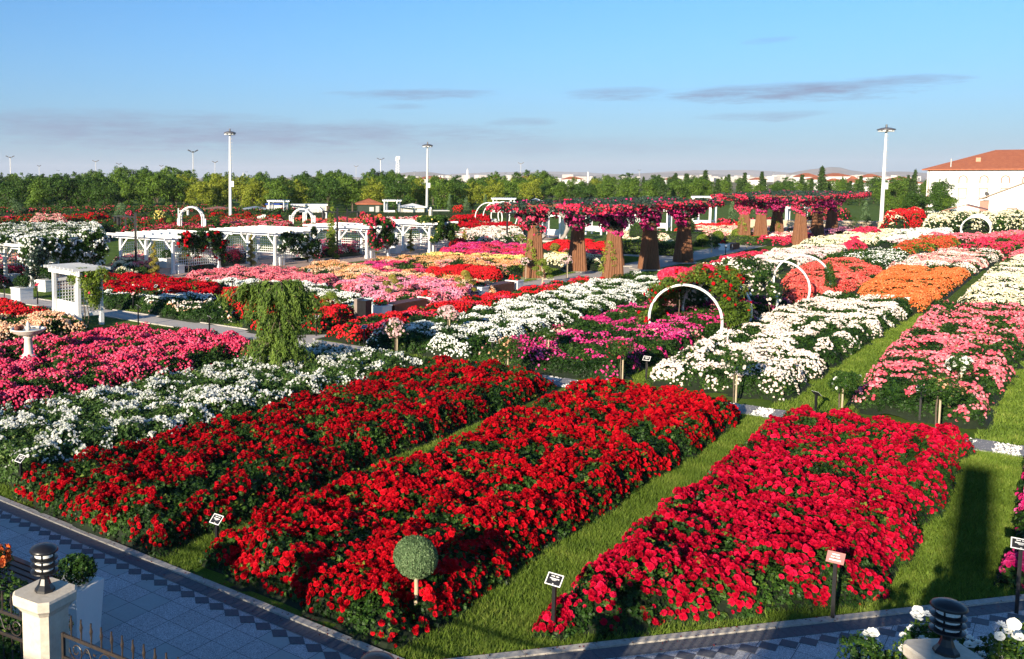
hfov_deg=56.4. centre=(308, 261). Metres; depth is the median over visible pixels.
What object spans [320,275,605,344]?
rose bed
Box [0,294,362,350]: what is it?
path
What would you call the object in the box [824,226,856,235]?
rose bed
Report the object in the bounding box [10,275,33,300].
planter box
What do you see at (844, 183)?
broadleaf tree
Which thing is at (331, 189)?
broadleaf tree
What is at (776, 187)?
broadleaf tree
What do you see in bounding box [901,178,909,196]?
broadleaf tree
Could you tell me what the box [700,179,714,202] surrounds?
broadleaf tree
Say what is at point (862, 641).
rose bush
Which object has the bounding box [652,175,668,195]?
broadleaf tree
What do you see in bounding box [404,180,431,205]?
broadleaf tree
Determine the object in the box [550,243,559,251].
ball topiary
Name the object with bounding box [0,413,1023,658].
grass
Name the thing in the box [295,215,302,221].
garden shrub
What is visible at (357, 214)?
garden lamp
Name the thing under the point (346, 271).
rose bed
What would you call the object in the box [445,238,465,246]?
rose bed
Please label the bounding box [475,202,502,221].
ring arch
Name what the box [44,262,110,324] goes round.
garden arbor
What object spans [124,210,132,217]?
garden shrub
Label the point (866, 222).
pompom topiary
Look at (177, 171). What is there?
broadleaf tree
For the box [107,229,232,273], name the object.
pergola
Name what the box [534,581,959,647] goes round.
ground cover
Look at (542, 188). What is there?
broadleaf tree
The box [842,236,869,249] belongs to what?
rose bed
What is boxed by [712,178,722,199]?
conifer
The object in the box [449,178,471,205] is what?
broadleaf tree
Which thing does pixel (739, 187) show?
conifer
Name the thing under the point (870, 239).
rose bed
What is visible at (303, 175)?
broadleaf tree
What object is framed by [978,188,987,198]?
window frame
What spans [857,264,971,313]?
rose bed
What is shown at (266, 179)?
broadleaf tree
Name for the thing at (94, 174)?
broadleaf tree
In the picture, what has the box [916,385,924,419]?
name plate
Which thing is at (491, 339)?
name plate
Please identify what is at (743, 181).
conifer
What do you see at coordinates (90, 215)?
garden shrub
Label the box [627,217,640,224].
climbing rose
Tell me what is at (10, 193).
broadleaf tree
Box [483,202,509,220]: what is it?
ring arch
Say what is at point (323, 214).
garden lamp
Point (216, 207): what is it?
kiosk
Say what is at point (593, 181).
broadleaf tree
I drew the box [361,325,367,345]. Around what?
name plate
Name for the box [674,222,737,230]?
rose bed
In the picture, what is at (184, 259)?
ball topiary
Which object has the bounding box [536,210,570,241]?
ring sculpture
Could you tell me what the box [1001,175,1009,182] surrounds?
window frame
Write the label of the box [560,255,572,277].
standard rose
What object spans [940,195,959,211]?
broadleaf tree
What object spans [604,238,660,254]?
box hedge
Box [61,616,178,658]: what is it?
iron fence
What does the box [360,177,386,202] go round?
broadleaf tree
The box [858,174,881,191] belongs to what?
town house
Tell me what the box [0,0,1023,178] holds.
sky
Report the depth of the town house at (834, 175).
398.34 m
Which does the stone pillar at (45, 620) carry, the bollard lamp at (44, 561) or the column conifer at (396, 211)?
the bollard lamp at (44, 561)
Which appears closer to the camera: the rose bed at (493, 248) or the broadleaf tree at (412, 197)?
the rose bed at (493, 248)
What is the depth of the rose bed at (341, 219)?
110.15 m
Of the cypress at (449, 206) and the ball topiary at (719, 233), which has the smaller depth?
the ball topiary at (719, 233)
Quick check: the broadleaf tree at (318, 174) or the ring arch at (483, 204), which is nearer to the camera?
the ring arch at (483, 204)
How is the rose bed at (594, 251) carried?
on the ground at (856, 211)
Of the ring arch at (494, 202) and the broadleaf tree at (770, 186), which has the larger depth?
the broadleaf tree at (770, 186)
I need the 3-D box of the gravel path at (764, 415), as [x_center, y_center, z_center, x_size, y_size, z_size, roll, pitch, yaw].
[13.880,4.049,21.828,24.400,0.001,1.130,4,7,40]
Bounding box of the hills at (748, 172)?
[109,170,787,178]
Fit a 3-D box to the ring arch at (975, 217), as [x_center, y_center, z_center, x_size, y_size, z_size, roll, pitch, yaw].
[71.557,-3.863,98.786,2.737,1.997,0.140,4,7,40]
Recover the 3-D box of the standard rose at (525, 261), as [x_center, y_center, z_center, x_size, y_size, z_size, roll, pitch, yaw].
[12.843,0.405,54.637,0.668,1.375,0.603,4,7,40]
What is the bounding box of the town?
[405,174,921,181]
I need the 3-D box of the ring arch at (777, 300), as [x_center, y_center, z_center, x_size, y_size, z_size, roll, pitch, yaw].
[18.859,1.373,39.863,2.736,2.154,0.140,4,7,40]
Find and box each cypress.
[447,194,452,211]
[463,196,469,211]
[482,194,488,211]
[728,201,736,221]
[751,209,755,218]
[860,200,869,220]
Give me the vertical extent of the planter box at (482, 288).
0.835 m
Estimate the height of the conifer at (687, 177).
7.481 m
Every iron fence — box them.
[0,591,22,658]
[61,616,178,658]
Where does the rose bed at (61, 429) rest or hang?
on the ground at (856, 211)
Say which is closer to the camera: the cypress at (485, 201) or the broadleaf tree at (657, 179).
the cypress at (485, 201)
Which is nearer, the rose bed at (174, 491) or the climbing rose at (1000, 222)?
the rose bed at (174, 491)
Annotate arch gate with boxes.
[177,206,206,226]
[289,208,315,223]
[303,206,326,220]
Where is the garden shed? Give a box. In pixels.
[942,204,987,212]
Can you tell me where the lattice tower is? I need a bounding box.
[396,156,399,173]
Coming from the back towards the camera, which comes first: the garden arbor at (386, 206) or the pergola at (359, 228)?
the garden arbor at (386, 206)
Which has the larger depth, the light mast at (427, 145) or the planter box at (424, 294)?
the light mast at (427, 145)
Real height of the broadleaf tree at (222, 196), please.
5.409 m
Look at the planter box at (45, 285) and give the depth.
49.08 m
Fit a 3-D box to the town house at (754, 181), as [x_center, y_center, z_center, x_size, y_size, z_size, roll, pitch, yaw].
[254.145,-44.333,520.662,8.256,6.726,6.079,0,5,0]
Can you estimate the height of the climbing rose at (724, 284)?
2.747 m
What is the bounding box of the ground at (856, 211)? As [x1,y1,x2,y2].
[0,179,1023,658]
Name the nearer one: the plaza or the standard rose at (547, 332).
the standard rose at (547, 332)
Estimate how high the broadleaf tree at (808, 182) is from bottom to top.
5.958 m
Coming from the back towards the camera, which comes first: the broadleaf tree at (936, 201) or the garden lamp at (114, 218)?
the broadleaf tree at (936, 201)
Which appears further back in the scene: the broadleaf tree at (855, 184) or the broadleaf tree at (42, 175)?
the broadleaf tree at (855, 184)
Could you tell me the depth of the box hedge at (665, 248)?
71.98 m
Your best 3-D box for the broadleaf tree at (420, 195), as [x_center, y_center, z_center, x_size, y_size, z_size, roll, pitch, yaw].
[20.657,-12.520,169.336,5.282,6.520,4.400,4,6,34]
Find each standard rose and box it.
[380,317,408,350]
[437,305,459,327]
[487,336,523,368]
[520,257,530,278]
[539,327,557,347]
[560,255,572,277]
[604,339,636,378]
[717,350,755,402]
[827,369,861,408]
[910,373,966,427]
[943,352,974,379]
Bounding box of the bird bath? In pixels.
[10,321,45,359]
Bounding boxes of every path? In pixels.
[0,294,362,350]
[549,377,1021,456]
[624,254,667,257]
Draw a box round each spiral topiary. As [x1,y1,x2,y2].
[148,242,159,274]
[246,233,256,265]
[327,221,338,258]
[406,229,414,251]
[462,229,466,239]
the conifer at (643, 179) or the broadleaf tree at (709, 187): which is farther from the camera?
the conifer at (643, 179)
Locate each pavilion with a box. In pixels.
[691,196,716,223]
[785,206,809,219]
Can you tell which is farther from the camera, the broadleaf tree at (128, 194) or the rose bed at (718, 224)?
the broadleaf tree at (128, 194)
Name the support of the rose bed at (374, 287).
on the ground at (856, 211)
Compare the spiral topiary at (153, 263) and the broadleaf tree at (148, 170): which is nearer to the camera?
the spiral topiary at (153, 263)
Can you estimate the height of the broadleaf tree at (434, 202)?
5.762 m
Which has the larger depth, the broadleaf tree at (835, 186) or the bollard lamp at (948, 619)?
the broadleaf tree at (835, 186)
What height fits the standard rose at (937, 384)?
1.520 m
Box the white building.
[922,149,1023,212]
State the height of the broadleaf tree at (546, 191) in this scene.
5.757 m
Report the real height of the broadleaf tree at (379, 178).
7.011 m
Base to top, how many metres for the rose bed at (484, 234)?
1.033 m
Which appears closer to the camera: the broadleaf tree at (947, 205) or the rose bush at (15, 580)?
the rose bush at (15, 580)
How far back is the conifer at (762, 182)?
228.85 m
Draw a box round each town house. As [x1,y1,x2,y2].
[562,177,582,184]
[748,177,767,188]
[792,173,817,188]
[806,177,824,187]
[825,173,849,179]
[838,179,868,190]
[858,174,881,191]
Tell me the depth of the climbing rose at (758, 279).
38.38 m
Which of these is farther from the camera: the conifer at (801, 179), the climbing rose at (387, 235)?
the conifer at (801, 179)
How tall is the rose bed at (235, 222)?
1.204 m
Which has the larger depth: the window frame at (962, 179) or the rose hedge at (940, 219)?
the window frame at (962, 179)
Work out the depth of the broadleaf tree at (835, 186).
229.80 m
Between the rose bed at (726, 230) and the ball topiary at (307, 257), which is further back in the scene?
the rose bed at (726, 230)
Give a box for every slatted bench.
[388,298,426,310]
[486,281,514,292]
[728,242,739,249]
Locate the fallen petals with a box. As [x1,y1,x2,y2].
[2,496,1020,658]
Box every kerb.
[0,245,766,339]
[0,496,1023,658]
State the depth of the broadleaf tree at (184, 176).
202.59 m
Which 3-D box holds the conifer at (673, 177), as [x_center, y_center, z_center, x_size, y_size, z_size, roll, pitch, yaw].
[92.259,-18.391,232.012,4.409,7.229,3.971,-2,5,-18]
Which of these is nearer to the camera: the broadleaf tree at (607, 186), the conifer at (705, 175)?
the broadleaf tree at (607, 186)
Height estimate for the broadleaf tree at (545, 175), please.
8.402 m
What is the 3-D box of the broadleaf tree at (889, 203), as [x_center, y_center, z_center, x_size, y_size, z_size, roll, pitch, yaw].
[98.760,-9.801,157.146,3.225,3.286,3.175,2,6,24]
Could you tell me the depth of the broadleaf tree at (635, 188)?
225.74 m
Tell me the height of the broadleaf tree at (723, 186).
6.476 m
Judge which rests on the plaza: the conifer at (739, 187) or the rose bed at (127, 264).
the rose bed at (127, 264)
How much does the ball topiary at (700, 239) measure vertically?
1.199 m
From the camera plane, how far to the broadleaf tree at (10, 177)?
206.68 m
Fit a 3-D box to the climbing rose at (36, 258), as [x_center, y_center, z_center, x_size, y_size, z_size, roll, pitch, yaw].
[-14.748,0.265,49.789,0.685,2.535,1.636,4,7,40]
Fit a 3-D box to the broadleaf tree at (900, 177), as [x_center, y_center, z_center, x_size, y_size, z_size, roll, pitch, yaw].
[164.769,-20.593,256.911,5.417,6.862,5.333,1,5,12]
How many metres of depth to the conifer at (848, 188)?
208.84 m
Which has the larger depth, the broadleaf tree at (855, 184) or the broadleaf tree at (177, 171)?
the broadleaf tree at (855, 184)
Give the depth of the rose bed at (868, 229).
93.65 m
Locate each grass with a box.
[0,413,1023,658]
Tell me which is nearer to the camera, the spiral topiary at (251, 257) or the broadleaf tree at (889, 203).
the spiral topiary at (251, 257)
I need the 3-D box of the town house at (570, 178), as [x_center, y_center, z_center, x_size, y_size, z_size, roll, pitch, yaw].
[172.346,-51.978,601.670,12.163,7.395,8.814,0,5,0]
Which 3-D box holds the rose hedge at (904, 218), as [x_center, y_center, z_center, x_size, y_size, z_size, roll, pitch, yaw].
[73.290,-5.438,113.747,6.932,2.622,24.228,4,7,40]
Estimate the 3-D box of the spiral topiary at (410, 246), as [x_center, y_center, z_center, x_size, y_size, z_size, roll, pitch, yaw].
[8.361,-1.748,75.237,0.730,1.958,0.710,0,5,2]
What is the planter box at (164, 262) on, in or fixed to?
on the plaza
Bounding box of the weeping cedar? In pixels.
[213,278,323,368]
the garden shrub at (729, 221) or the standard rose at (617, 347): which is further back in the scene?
the garden shrub at (729, 221)
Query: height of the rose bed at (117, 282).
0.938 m
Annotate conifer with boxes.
[325,203,335,250]
[394,199,398,238]
[639,176,645,195]
[657,179,666,197]
[669,175,677,196]
[683,174,690,198]
[702,170,709,195]
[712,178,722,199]
[727,174,733,192]
[734,179,742,203]
[741,172,747,191]
[758,172,766,190]
[798,174,804,190]
[802,183,807,190]
[808,178,814,190]
[814,165,828,202]
[841,182,853,204]
[844,181,854,202]
[854,176,865,205]
[867,180,878,202]
[905,178,915,204]
[913,169,918,195]
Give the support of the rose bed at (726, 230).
on the ground at (856, 211)
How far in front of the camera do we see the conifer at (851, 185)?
228.06 m
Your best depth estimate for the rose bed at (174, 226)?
99.07 m
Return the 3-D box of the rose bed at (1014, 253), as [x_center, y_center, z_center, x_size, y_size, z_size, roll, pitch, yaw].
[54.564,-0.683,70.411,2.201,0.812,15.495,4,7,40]
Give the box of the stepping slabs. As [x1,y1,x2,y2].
[473,364,1023,456]
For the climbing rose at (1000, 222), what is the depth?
100.46 m
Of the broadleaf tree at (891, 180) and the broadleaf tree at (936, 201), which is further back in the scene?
the broadleaf tree at (891, 180)
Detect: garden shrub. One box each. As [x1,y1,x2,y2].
[8,198,24,214]
[85,212,96,221]
[96,212,109,219]
[112,203,128,215]
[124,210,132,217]
[153,210,165,220]
[166,218,175,223]
[209,212,224,216]
[242,212,252,216]
[257,214,267,218]
[274,215,283,220]
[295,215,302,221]
[356,211,366,219]
[362,214,373,219]
[452,205,463,212]
[717,218,734,223]
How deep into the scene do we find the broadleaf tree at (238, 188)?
187.79 m
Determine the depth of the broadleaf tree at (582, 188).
223.48 m
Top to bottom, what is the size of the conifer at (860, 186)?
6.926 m
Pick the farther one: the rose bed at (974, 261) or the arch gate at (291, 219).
the arch gate at (291, 219)
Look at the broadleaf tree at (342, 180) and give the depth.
178.08 m
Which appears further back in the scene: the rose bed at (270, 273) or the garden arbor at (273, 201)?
the garden arbor at (273, 201)
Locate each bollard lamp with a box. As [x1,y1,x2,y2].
[29,542,58,593]
[360,651,394,658]
[929,597,968,658]
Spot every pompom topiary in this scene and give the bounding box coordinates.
[319,290,343,305]
[382,274,403,297]
[454,270,476,292]
[515,234,526,243]
[532,258,553,282]
[704,233,720,251]
[740,236,754,248]
[846,217,859,228]
[861,216,873,226]
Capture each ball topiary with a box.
[178,253,191,264]
[302,252,314,261]
[393,534,438,605]
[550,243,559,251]
[628,222,642,237]
[676,220,696,231]
[696,234,708,246]
[708,235,721,248]
[713,230,723,239]
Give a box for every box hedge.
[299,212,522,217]
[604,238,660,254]
[657,230,705,246]
[658,240,693,255]
[727,234,759,244]
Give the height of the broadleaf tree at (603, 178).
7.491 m
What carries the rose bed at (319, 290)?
on the ground at (856, 211)
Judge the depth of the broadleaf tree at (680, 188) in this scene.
210.94 m
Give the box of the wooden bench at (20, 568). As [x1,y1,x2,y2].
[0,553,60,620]
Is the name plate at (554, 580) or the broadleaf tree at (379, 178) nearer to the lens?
the name plate at (554, 580)
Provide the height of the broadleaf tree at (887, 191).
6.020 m
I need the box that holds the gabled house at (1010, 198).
[978,182,1023,210]
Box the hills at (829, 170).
[270,167,926,179]
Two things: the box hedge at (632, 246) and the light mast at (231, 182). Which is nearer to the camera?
the box hedge at (632, 246)
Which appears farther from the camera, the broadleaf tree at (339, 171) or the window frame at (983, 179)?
the broadleaf tree at (339, 171)
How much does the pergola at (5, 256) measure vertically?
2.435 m
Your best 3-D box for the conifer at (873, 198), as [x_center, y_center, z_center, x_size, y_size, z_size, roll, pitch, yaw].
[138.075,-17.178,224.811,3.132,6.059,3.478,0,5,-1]
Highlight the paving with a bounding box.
[0,509,1023,658]
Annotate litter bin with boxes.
[354,298,372,318]
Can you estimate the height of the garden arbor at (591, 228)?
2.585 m
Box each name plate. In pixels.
[15,454,25,480]
[130,292,134,306]
[137,305,140,324]
[209,513,223,537]
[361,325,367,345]
[488,337,495,355]
[544,572,564,631]
[642,356,650,379]
[811,390,821,411]
[826,550,845,617]
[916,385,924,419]
[1010,537,1023,613]
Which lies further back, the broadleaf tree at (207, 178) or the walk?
the broadleaf tree at (207, 178)
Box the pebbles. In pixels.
[542,375,1022,456]
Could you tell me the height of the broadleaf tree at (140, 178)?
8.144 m
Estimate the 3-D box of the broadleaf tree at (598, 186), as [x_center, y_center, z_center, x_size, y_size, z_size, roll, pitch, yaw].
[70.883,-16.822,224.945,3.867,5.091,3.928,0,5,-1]
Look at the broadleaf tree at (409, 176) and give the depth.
237.16 m
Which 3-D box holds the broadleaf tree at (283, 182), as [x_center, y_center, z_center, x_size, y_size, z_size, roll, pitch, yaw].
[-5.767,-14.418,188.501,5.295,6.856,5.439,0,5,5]
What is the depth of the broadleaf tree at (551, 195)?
252.12 m
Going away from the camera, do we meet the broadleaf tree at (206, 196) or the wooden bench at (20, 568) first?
the wooden bench at (20, 568)
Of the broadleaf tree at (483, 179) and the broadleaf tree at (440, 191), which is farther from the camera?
the broadleaf tree at (483, 179)
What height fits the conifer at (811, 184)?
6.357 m
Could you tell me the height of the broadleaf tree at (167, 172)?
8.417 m
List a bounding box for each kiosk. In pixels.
[203,206,228,209]
[243,206,265,209]
[265,203,286,209]
[290,204,327,212]
[355,198,382,212]
[400,203,426,212]
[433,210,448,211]
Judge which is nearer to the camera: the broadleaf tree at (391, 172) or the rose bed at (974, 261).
the rose bed at (974, 261)
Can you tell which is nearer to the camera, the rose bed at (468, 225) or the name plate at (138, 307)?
the name plate at (138, 307)
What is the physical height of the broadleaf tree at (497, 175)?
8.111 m
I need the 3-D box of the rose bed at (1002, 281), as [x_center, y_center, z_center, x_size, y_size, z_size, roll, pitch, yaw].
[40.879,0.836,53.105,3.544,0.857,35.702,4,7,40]
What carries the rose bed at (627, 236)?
on the ground at (856, 211)
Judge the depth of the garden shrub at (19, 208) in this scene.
137.51 m
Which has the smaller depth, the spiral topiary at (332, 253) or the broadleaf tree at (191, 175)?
the spiral topiary at (332, 253)
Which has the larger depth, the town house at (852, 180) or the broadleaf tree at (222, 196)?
the town house at (852, 180)
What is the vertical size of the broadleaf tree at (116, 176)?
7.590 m
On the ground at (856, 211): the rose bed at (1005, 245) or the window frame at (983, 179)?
the rose bed at (1005, 245)
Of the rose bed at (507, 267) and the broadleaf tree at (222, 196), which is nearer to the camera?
the rose bed at (507, 267)
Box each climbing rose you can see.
[0,228,109,288]
[23,243,49,285]
[66,266,110,326]
[176,229,229,272]
[277,225,321,265]
[362,217,396,256]
[415,214,460,251]
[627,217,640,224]
[635,262,755,328]
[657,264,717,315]
[675,254,782,312]
[823,262,837,290]
[948,211,1011,232]
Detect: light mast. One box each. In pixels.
[224,129,235,214]
[422,142,432,211]
[877,124,895,220]
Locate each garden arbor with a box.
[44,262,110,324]
[267,200,289,210]
[382,199,401,211]
[491,197,515,212]
[542,215,566,238]
[585,216,606,234]
[657,209,671,230]
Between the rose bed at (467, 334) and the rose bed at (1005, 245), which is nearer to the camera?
the rose bed at (467, 334)
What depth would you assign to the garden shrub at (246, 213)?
125.83 m
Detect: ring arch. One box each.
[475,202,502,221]
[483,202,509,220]
[648,284,723,329]
[682,281,752,321]
[711,271,778,310]
[749,260,810,297]
[773,254,831,293]
[960,216,990,232]
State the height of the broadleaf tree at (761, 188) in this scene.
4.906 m
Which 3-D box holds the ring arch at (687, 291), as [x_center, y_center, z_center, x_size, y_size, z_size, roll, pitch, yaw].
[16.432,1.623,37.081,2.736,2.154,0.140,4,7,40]
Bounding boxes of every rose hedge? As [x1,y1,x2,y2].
[0,204,299,218]
[0,213,111,223]
[0,220,114,248]
[30,212,66,222]
[77,214,219,231]
[208,213,285,220]
[807,206,852,220]
[879,206,926,229]
[921,208,1023,232]
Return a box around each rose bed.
[0,252,29,288]
[0,297,48,318]
[0,310,89,346]
[0,321,259,411]
[0,340,428,489]
[8,355,558,558]
[72,283,218,310]
[103,272,222,298]
[105,250,160,274]
[108,219,219,232]
[139,297,236,324]
[185,244,245,271]
[186,264,338,287]
[196,376,746,649]
[210,277,373,307]
[216,217,295,235]
[218,285,353,335]
[291,238,369,259]
[298,217,364,233]
[298,259,496,293]
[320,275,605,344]
[332,273,479,305]
[336,260,426,275]
[364,271,660,361]
[368,253,523,277]
[388,215,436,229]
[416,251,523,259]
[425,264,507,282]
[439,240,525,256]
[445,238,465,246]
[449,213,491,225]
[449,225,526,243]
[458,221,526,231]
[469,293,793,380]
[528,404,978,644]
[543,238,605,253]
[544,251,603,270]
[562,248,604,257]
[622,229,673,241]
[643,290,914,402]
[650,262,781,292]
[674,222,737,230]
[693,223,737,240]
[709,249,784,262]
[742,243,846,273]
[743,232,814,246]
[751,225,813,237]
[772,257,882,303]
[791,228,896,248]
[819,247,910,269]
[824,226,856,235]
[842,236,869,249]
[844,298,1023,431]
[851,226,881,232]
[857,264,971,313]
[873,227,953,247]
[886,246,1003,275]
[892,234,960,254]
[929,229,1023,243]
[955,253,1023,307]
[958,233,1023,256]
[993,461,1023,590]
[999,248,1023,261]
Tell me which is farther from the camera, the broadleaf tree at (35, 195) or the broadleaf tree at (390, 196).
the broadleaf tree at (390, 196)
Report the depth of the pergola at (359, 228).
71.29 m
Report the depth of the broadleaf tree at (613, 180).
252.58 m
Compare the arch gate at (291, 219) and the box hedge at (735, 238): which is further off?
the arch gate at (291, 219)
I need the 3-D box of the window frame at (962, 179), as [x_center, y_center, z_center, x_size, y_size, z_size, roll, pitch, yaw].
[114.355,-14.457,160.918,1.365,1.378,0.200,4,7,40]
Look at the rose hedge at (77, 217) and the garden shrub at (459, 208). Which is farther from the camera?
the garden shrub at (459, 208)
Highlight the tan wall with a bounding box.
[750,219,923,228]
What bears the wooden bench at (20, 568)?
on the paving
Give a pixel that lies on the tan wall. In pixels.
(877, 224)
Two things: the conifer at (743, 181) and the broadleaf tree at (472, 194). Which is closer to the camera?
the broadleaf tree at (472, 194)
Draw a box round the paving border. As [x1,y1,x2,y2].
[0,501,1023,658]
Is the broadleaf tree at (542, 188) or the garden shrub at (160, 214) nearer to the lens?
the garden shrub at (160, 214)
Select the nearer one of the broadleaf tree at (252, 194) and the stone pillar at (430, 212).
the stone pillar at (430, 212)
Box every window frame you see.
[957,188,966,198]
[958,175,967,182]
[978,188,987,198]
[979,175,988,182]
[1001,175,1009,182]
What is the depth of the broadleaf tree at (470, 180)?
205.40 m
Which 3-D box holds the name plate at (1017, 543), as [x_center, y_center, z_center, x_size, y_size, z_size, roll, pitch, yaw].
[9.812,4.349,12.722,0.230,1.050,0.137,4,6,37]
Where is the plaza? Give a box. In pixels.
[28,234,561,289]
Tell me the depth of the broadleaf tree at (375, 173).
201.78 m
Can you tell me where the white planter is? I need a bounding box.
[53,553,103,654]
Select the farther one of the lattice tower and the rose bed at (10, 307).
the lattice tower
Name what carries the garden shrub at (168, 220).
on the ground at (856, 211)
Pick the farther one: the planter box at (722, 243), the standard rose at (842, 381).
the planter box at (722, 243)
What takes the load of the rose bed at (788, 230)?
on the ground at (856, 211)
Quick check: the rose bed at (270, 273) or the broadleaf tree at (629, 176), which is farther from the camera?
the broadleaf tree at (629, 176)
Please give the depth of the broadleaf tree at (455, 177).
235.59 m
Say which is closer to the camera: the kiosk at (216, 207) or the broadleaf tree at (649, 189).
the kiosk at (216, 207)
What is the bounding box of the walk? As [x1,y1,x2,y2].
[299,245,759,338]
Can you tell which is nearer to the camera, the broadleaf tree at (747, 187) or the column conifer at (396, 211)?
the column conifer at (396, 211)
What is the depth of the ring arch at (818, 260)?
47.43 m
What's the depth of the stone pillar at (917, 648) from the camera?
8.26 m
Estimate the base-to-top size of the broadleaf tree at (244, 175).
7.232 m
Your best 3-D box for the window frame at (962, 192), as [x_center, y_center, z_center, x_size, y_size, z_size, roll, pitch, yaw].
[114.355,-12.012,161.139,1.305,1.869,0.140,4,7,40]
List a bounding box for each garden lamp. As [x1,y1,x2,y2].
[113,214,126,239]
[116,212,136,261]
[178,208,188,226]
[321,208,339,258]
[346,209,358,239]
[506,212,516,234]
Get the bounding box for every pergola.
[0,240,109,286]
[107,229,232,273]
[209,225,323,265]
[303,222,400,257]
[377,219,457,251]
[486,195,724,279]
[710,190,872,245]
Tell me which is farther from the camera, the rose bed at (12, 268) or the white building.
the white building
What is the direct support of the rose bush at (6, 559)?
on the paving
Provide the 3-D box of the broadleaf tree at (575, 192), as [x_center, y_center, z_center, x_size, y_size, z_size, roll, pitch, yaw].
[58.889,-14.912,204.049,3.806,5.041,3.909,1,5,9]
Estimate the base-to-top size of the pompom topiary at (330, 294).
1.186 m
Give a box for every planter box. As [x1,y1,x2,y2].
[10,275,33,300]
[36,268,57,291]
[158,249,175,267]
[372,298,392,316]
[390,238,401,253]
[417,290,437,302]
[472,281,489,296]
[505,274,523,289]
[718,240,729,250]
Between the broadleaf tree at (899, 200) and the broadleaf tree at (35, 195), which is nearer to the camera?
the broadleaf tree at (899, 200)
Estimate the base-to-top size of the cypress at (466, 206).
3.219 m
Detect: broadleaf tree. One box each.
[0,181,24,207]
[1,172,29,200]
[5,176,29,203]
[24,173,35,193]
[24,177,52,207]
[29,173,51,204]
[40,174,64,205]
[49,176,86,206]
[62,172,81,181]
[67,174,93,202]
[73,178,99,205]
[80,169,111,204]
[82,173,116,204]
[89,179,119,206]
[107,165,138,181]
[109,175,133,206]
[110,172,127,204]
[114,178,143,206]
[126,168,153,205]
[136,166,156,179]
[139,172,171,205]
[154,166,183,177]
[158,168,177,203]
[159,174,187,205]
[161,178,190,205]
[176,174,198,204]
[182,178,204,205]
[184,169,197,181]
[190,181,216,205]
[201,172,219,203]
[201,173,228,204]
[210,182,233,206]
[222,172,236,190]
[226,175,249,207]
[237,173,251,196]
[240,177,268,206]
[249,182,272,205]
[251,171,269,179]
[258,175,272,188]
[262,178,292,207]
[270,175,292,202]
[281,176,294,202]
[288,171,317,198]
[288,178,309,203]
[293,176,320,203]
[312,170,323,200]
[313,176,344,210]
[314,170,339,197]
[315,175,338,208]
[329,169,347,201]
[334,175,366,210]
[335,174,354,209]
[360,168,387,195]
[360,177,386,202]
[363,174,386,201]
[380,174,419,211]
[383,173,398,196]
[384,178,403,208]
[386,169,398,180]
[401,174,423,196]
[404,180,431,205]
[407,176,433,205]
[424,175,446,204]
[429,178,458,209]
[430,182,455,208]
[448,175,464,198]
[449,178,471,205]
[460,177,479,197]
[461,182,483,209]
[478,174,497,196]
[479,177,504,204]
[490,171,507,180]
[495,179,516,202]
[504,178,526,201]
[511,169,540,184]
[518,174,543,199]
[532,182,548,200]
[533,170,557,199]
[541,180,549,199]
[547,181,558,198]
[548,181,571,199]
[566,177,578,192]
[566,184,583,198]
[579,182,588,197]
[584,182,598,199]
[590,178,601,194]
[593,183,603,198]
[598,178,616,197]
[599,174,612,184]
[603,176,620,190]
[614,178,631,196]
[618,172,641,181]
[628,176,641,197]
[639,178,658,197]
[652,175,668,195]
[666,176,671,196]
[667,179,687,198]
[683,175,704,198]
[685,177,708,199]
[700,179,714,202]
[713,177,731,199]
[743,182,752,192]
[750,184,766,191]
[767,182,782,190]
[772,183,785,190]
[775,177,795,185]
[784,182,796,190]
[793,180,803,190]
[804,179,814,189]
[823,180,843,190]
[836,179,846,190]
[852,178,865,190]
[863,175,880,196]
[868,179,894,202]
[878,195,895,210]
[885,177,906,196]
[886,194,905,211]
[889,179,908,196]
[894,176,909,197]
[897,190,925,209]
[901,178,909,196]
[917,179,926,196]
[918,195,932,212]
[924,191,949,212]
[925,178,956,213]
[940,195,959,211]
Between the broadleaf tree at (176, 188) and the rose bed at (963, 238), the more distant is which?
the broadleaf tree at (176, 188)
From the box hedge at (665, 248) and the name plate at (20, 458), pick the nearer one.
the name plate at (20, 458)
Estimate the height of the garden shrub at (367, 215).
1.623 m
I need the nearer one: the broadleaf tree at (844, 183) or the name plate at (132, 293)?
the name plate at (132, 293)
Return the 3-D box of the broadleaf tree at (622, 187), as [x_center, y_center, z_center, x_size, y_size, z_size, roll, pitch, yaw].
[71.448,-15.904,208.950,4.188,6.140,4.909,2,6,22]
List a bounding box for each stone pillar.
[12,577,76,658]
[428,207,432,215]
[903,638,982,658]
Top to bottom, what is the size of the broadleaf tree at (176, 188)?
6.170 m
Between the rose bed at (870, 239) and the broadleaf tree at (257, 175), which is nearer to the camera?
the rose bed at (870, 239)
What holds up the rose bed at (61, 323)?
on the ground at (856, 211)
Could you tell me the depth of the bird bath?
28.98 m
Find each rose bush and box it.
[0,544,13,574]
[0,570,73,658]
[836,605,954,658]
[955,617,1023,658]
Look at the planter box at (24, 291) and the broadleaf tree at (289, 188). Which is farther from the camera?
the broadleaf tree at (289, 188)
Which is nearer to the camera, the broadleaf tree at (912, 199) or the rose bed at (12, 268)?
the rose bed at (12, 268)
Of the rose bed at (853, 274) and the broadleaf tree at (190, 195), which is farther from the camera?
the broadleaf tree at (190, 195)
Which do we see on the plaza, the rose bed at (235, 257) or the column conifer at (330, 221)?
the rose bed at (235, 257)
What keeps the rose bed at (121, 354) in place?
on the ground at (856, 211)
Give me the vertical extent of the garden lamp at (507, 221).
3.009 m

